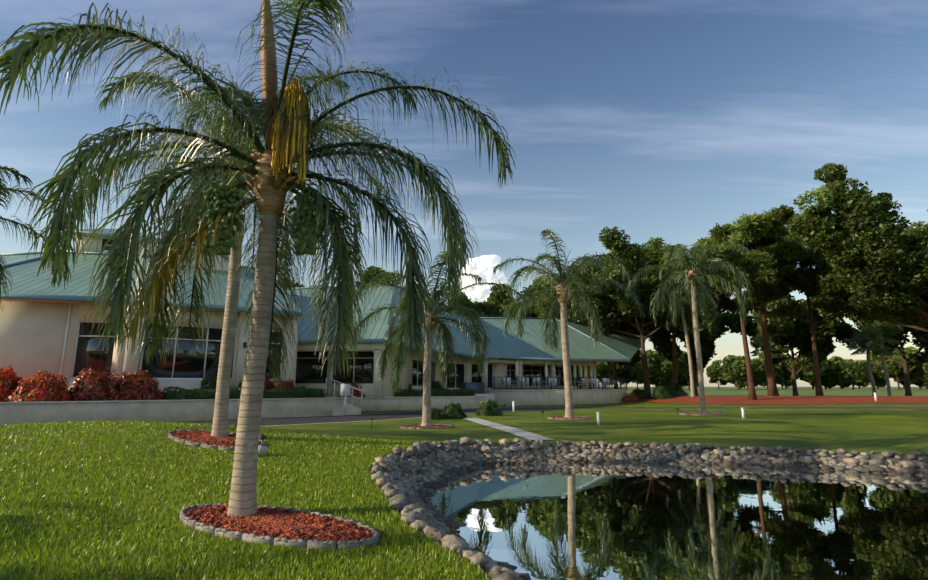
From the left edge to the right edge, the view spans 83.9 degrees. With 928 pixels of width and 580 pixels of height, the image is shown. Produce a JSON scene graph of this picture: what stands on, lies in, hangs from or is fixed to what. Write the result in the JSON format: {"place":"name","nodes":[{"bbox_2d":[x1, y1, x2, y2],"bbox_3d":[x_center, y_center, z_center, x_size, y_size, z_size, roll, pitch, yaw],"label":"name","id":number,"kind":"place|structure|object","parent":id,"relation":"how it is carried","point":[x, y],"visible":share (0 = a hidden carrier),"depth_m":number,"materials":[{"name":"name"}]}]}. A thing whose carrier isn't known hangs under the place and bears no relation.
{"place":"outdoors","nodes":[
{"label":"outdoors","id":0,"kind":"place"},
{"bbox_2d":[0,394,485,425],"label":"planter walls","id":1,"kind":"structure","parent":0,"point":[14,413],"depth_m":22.93,"materials":[{"name":"beige concrete"}]},
{"bbox_2d":[0,233,597,399],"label":"clubhouse walls","id":2,"kind":"structure","parent":0,"point":[32,335],"depth_m":26.52,"materials":[{"name":"beige paint"}]},
{"bbox_2d":[58,237,563,408],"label":"clubhouse window frames","id":3,"kind":"structure","parent":2,"relation":"in","point":[76,344],"depth_m":28.57,"materials":[{"name":"metal"}]},
{"bbox_2d":[73,239,563,387],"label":"window","id":4,"kind":"structure","parent":3,"relation":"in","point":[189,360],"depth_m":28.20,"materials":[{"name":"glass"}]},
{"bbox_2d":[0,229,640,358],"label":"roof","id":5,"kind":"structure","parent":2,"relation":"on","point":[27,280],"depth_m":36.05,"materials":[{"name":"teal metal"}]},
{"bbox_2d":[0,230,630,361],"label":"roof fascia","id":6,"kind":"structure","parent":5,"relation":"attached to","point":[62,298],"depth_m":30.74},
{"bbox_2d":[0,387,927,579],"bbox_3d":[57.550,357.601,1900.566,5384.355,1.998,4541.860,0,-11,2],"label":"ground","id":7,"kind":"structure","parent":0,"point":[904,432],"depth_m":15.61,"materials":[{"name":"green plant"}]},
{"bbox_2d":[0,165,64,311],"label":"queen palm","id":8,"kind":"object","parent":7,"relation":"on","point":[4,188],"visible":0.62,"depth_m":15.59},
{"bbox_2d":[67,68,390,436],"bbox_3d":[-5.309,-0.824,11.997,6.805,8.359,6.856,0,-11,2],"label":"queen palm","id":9,"kind":"object","parent":7,"relation":"on","point":[122,83],"depth_m":11.66,"materials":[{"name":"green plant"}]},
{"bbox_2d":[0,419,494,579],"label":"lawn grass","id":10,"kind":"structure","parent":7,"relation":"on","point":[16,532],"depth_m":6.80,"materials":[{"name":"green plant"}]},
{"bbox_2d":[279,278,321,287],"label":"tree","id":11,"kind":"object","parent":7,"relation":"on","point":[302,285],"depth_m":64.36,"materials":[{"name":"green plant"}]},
{"bbox_2d":[0,366,639,401],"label":"red shrubs","id":12,"kind":"object","parent":7,"relation":"on","point":[99,385],"visible":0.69,"depth_m":21.78,"materials":[{"name":"red plant"}]},
{"bbox_2d":[354,266,406,288],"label":"tree","id":13,"kind":"object","parent":7,"relation":"on","point":[374,272],"depth_m":63.03,"materials":[{"name":"green plant"}]},
{"bbox_2d":[163,375,687,419],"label":"green shrubs","id":14,"kind":"object","parent":7,"relation":"on","point":[489,408],"visible":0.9,"depth_m":26.70,"materials":[{"name":"green plant"}]},
{"bbox_2d":[168,412,726,548],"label":"mulch bed edging blocks","id":15,"kind":"structure","parent":7,"relation":"on","point":[247,537],"depth_m":5.80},
{"bbox_2d":[445,282,518,316],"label":"tree","id":16,"kind":"object","parent":7,"relation":"on","point":[494,307],"visible":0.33,"depth_m":69.67,"materials":[{"name":"green plant"}]},
{"bbox_2d":[502,274,554,317],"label":"tree","id":17,"kind":"object","parent":7,"relation":"on","point":[538,282],"depth_m":69.23,"materials":[{"name":"green plant"}]},
{"bbox_2d":[171,396,927,543],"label":"mulch beds","id":18,"kind":"object","parent":7,"relation":"on","point":[275,522],"visible":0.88,"depth_m":6.37,"materials":[{"name":"red wood"}]},
{"bbox_2d":[0,0,515,516],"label":"queen palm","id":19,"kind":"object","parent":18,"relation":"attached to","point":[166,257],"depth_m":6.61,"materials":[{"name":"green plant"}]},
{"bbox_2d":[201,0,326,255],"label":"queen palm fruit","id":20,"kind":"object","parent":19,"relation":"attached to","point":[223,188],"visible":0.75,"depth_m":7.02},
{"bbox_2d":[270,77,310,191],"bbox_3d":[-2.343,-2.167,7.027,0.500,1.614,0.479,0,-11,2],"label":"palm flower cluster","id":21,"kind":"object","parent":19,"relation":"attached to","point":[289,151],"visible":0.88,"depth_m":6.91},
{"bbox_2d":[347,251,527,425],"bbox_3d":[-1.102,2.029,19.575,7.194,6.332,6.285,0,-11,2],"label":"queen palm","id":22,"kind":"object","parent":18,"relation":"attached to","point":[399,332],"depth_m":19.65,"materials":[{"name":"green plant"}]},
{"bbox_2d":[653,284,716,396],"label":"queen palm","id":23,"kind":"object","parent":18,"relation":"attached to","point":[681,298],"depth_m":49.11,"materials":[{"name":"green plant"}]},
{"bbox_2d":[660,277,719,341],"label":"queen palm","id":24,"kind":"object","parent":18,"relation":"on","point":[717,295],"depth_m":50.47,"materials":[{"name":"green plant"}]},
{"bbox_2d":[484,389,626,405],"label":"retaining wall","id":25,"kind":"structure","parent":7,"relation":"on","point":[520,397],"depth_m":43.26,"materials":[{"name":"concrete"}]},
{"bbox_2d":[119,339,625,389],"bbox_3d":[-1.225,5.906,37.483,40.229,2.670,3.630,9,-14,-39],"label":"patio railing","id":26,"kind":"object","parent":25,"relation":"on","point":[611,382],"visible":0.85,"depth_m":43.74,"materials":[{"name":"metal"}]},
{"bbox_2d":[258,361,877,454],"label":"site furniture","id":27,"kind":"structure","parent":7,"relation":"on","point":[345,390],"depth_m":31.23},
{"bbox_2d":[492,229,645,417],"bbox_3d":[5.388,1.940,25.925,7.871,8.851,7.922,0,-11,2],"label":"queen palm","id":28,"kind":"object","parent":7,"relation":"on","point":[560,277],"depth_m":25.29,"materials":[{"name":"green plant"}]},
{"bbox_2d":[571,366,584,387],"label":"door","id":29,"kind":"structure","parent":7,"relation":"on","point":[577,374],"depth_m":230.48,"materials":[{"name":"black glass"}]},
{"bbox_2d":[531,253,635,386],"bbox_3d":[16.598,5.141,62.252,16.080,16.044,17.258,0,-11,2],"label":"oak","id":30,"kind":"object","parent":7,"relation":"on","point":[571,315],"depth_m":62.55,"materials":[{"name":"green plant"}]},
{"bbox_2d":[589,361,613,379],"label":"tree","id":31,"kind":"object","parent":7,"relation":"on","point":[603,369],"visible":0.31,"depth_m":226.14,"materials":[{"name":"green plant"}]},
{"bbox_2d":[610,364,632,384],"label":"tree","id":32,"kind":"object","parent":7,"relation":"on","point":[625,373],"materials":[{"name":"green plant"}]},
{"bbox_2d":[606,322,650,388],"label":"tree","id":33,"kind":"object","parent":7,"relation":"on","point":[635,358],"depth_m":74.41,"materials":[{"name":"green plant"}]},
{"bbox_2d":[554,226,726,397],"bbox_3d":[19.323,3.103,54.840,18.175,16.886,18.532,0,-11,2],"label":"oak","id":34,"kind":"object","parent":7,"relation":"on","point":[611,306],"depth_m":52.86,"materials":[{"name":"green plant"}]},
{"bbox_2d":[630,349,666,386],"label":"tree","id":35,"kind":"object","parent":7,"relation":"on","point":[657,375],"visible":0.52,"depth_m":230.54,"materials":[{"name":"green plant"}]},
{"bbox_2d":[370,436,927,579],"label":"pond riprap rocks","id":36,"kind":"object","parent":7,"relation":"on","point":[397,477],"visible":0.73,"depth_m":12.55,"materials":[{"name":"grey stone"}]},
{"bbox_2d":[655,353,681,389],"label":"tree","id":37,"kind":"object","parent":7,"relation":"on","point":[666,364],"depth_m":230.85,"materials":[{"name":"green plant"}]},
{"bbox_2d":[632,236,712,383],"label":"pine","id":38,"kind":"object","parent":7,"relation":"on","point":[652,256],"depth_m":57.20,"materials":[{"name":"green plant"}]},
{"bbox_2d":[677,350,689,386],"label":"tree","id":39,"kind":"object","parent":7,"relation":"on","point":[683,380],"visible":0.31,"depth_m":239.46,"materials":[{"name":"green plant"}]},
{"bbox_2d":[648,305,726,395],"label":"tree","id":40,"kind":"object","parent":7,"relation":"on","point":[710,333],"depth_m":76.27,"materials":[{"name":"green plant"}]},
{"bbox_2d":[625,241,752,413],"bbox_3d":[13.081,1.916,29.051,6.794,10.046,6.714,0,-11,2],"label":"queen palm","id":41,"kind":"object","parent":7,"relation":"on","point":[681,250],"depth_m":28.88,"materials":[{"name":"green plant"}]},
{"bbox_2d":[686,372,697,388],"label":"tree","id":42,"kind":"object","parent":7,"relation":"on","point":[688,375],"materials":[{"name":"green plant"}]},
{"bbox_2d":[706,359,727,388],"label":"tree","id":43,"kind":"object","parent":7,"relation":"on","point":[714,370],"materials":[{"name":"green plant"}]},
{"bbox_2d":[721,372,743,388],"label":"tree","id":44,"kind":"object","parent":7,"relation":"on","point":[723,374],"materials":[{"name":"green plant"}]},
{"bbox_2d":[721,355,756,389],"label":"tree","id":45,"kind":"object","parent":7,"relation":"on","point":[734,367],"depth_m":229.16,"materials":[{"name":"green plant"}]},
{"bbox_2d":[691,212,789,399],"bbox_3d":[25.709,1.620,46.732,7.445,16.520,12.923,-8,-13,36],"label":"pine","id":46,"kind":"object","parent":7,"relation":"on","point":[750,229],"depth_m":45.41,"materials":[{"name":"green plant"}]},
{"bbox_2d":[734,360,764,388],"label":"tree","id":47,"kind":"object","parent":7,"relation":"on","point":[758,375],"depth_m":238.92,"materials":[{"name":"green plant"}]},
{"bbox_2d":[752,358,784,382],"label":"tree","id":48,"kind":"object","parent":7,"relation":"on","point":[778,373],"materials":[{"name":"green plant"}]},
{"bbox_2d":[706,207,834,395],"bbox_3d":[29.841,1.345,51.971,11.014,18.572,16.141,0,-11,2],"label":"pine","id":49,"kind":"object","parent":7,"relation":"on","point":[784,266],"depth_m":50.66,"materials":[{"name":"green plant"}]},
{"bbox_2d":[758,352,790,385],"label":"tree","id":50,"kind":"object","parent":7,"relation":"on","point":[785,370],"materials":[{"name":"green plant"}]},
{"bbox_2d":[721,294,844,395],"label":"tree","id":51,"kind":"object","parent":7,"relation":"on","point":[790,332],"depth_m":69.92,"materials":[{"name":"green plant"}]},
{"bbox_2d":[777,371,798,388],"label":"tree","id":52,"kind":"object","parent":7,"relation":"on","point":[788,381],"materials":[{"name":"green plant"}]},
{"bbox_2d":[767,227,823,395],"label":"pine","id":53,"kind":"object","parent":7,"relation":"on","point":[818,389],"depth_m":51.78,"materials":[{"name":"plant"}]},
{"bbox_2d":[787,357,825,388],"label":"tree","id":54,"kind":"object","parent":7,"relation":"on","point":[806,375],"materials":[{"name":"green plant"}]},
{"bbox_2d":[820,356,845,388],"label":"tree","id":55,"kind":"object","parent":7,"relation":"on","point":[830,379],"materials":[{"name":"green plant"}]},
{"bbox_2d":[838,381,851,388],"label":"tree","id":56,"kind":"object","parent":7,"relation":"on","point":[844,385],"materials":[{"name":"green plant"}]},
{"bbox_2d":[837,359,869,388],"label":"tree","id":57,"kind":"object","parent":7,"relation":"on","point":[854,372],"depth_m":238.90,"materials":[{"name":"green plant"}]},
{"bbox_2d":[851,360,869,388],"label":"tree","id":58,"kind":"object","parent":7,"relation":"on","point":[866,384],"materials":[{"name":"green plant"}]},
{"bbox_2d":[866,343,876,395],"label":"tree trunk","id":59,"kind":"object","parent":7,"relation":"on","point":[873,386],"visible":0.75,"depth_m":58.79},
{"bbox_2d":[844,324,891,354],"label":"sabal palm fans","id":60,"kind":"object","parent":59,"relation":"attached to","point":[870,331],"visible":0.94,"depth_m":59.05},
{"bbox_2d":[870,358,885,388],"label":"tree","id":61,"kind":"object","parent":7,"relation":"on","point":[880,381],"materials":[{"name":"green plant"}]},
{"bbox_2d":[833,313,927,395],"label":"tree","id":62,"kind":"object","parent":7,"relation":"on","point":[846,330],"depth_m":66.86,"materials":[{"name":"green plant"}]},
{"bbox_2d":[879,335,891,395],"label":"tree trunk","id":63,"kind":"object","parent":7,"relation":"on","point":[886,374],"visible":0.71,"depth_m":63.55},
{"bbox_2d":[862,319,902,344],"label":"sabal palm fans","id":64,"kind":"object","parent":63,"relation":"attached to","point":[887,327],"visible":0.62,"depth_m":63.55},
{"bbox_2d":[870,346,919,389],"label":"tree","id":65,"kind":"object","parent":7,"relation":"on","point":[894,368],"depth_m":228.21,"materials":[{"name":"green plant"}]},
{"bbox_2d":[894,378,911,388],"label":"tree","id":66,"kind":"object","parent":7,"relation":"on","point":[901,383],"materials":[{"name":"green plant"}]},
{"bbox_2d":[909,361,927,389],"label":"tree","id":67,"kind":"object","parent":7,"relation":"on","point":[919,374],"depth_m":226.99,"materials":[{"name":"green plant"}]},
{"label":"sabal palm trunk","id":68,"kind":"object","parent":7,"relation":"on","visible":0},
{"bbox_2d":[749,332,781,357],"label":"sabal palm fans","id":69,"kind":"object","parent":68,"relation":"attached to","point":[756,343],"visible":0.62,"depth_m":73.29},
{"bbox_2d":[0,0,927,386],"label":"sky","id":70,"kind":"structure","parent":0,"point":[671,120],"materials":[{"name":"blue"}]},
{"bbox_2d":[259,382,678,445],"bbox_3d":[4.893,5.686,25.924,17.137,2.290,32.369,0,-11,2],"label":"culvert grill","id":71,"kind":"object","parent":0,"point":[478,387],"visible":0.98,"depth_m":40.85,"materials":[{"name":"black metal"}]},
{"bbox_2d":[460,255,515,303],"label":"cloud","id":72,"kind":"structure","parent":0,"point":[483,266],"depth_m":2601.27,"materials":[{"name":"white"}]},
{"bbox_2d":[172,407,927,425],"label":"driveway asphalt","id":73,"kind":"structure","parent":0,"point":[315,419],"depth_m":27.05,"materials":[{"name":"grey asphalt"}]},
{"bbox_2d":[177,407,549,425],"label":"driveway edge kerb","id":74,"kind":"structure","parent":73,"relation":"on","point":[357,421],"depth_m":23.83,"materials":[{"name":"concrete"}]},
{"bbox_2d":[426,462,927,579],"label":"pond water","id":75,"kind":"structure","parent":0,"point":[592,521],"depth_m":7.72,"materials":[{"name":"black liquid"}]},
{"bbox_2d":[771,162,927,331],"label":"live oak","id":76,"kind":"object","parent":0,"point":[867,230],"depth_m":40.30,"materials":[{"name":"green plant"}]}
]}

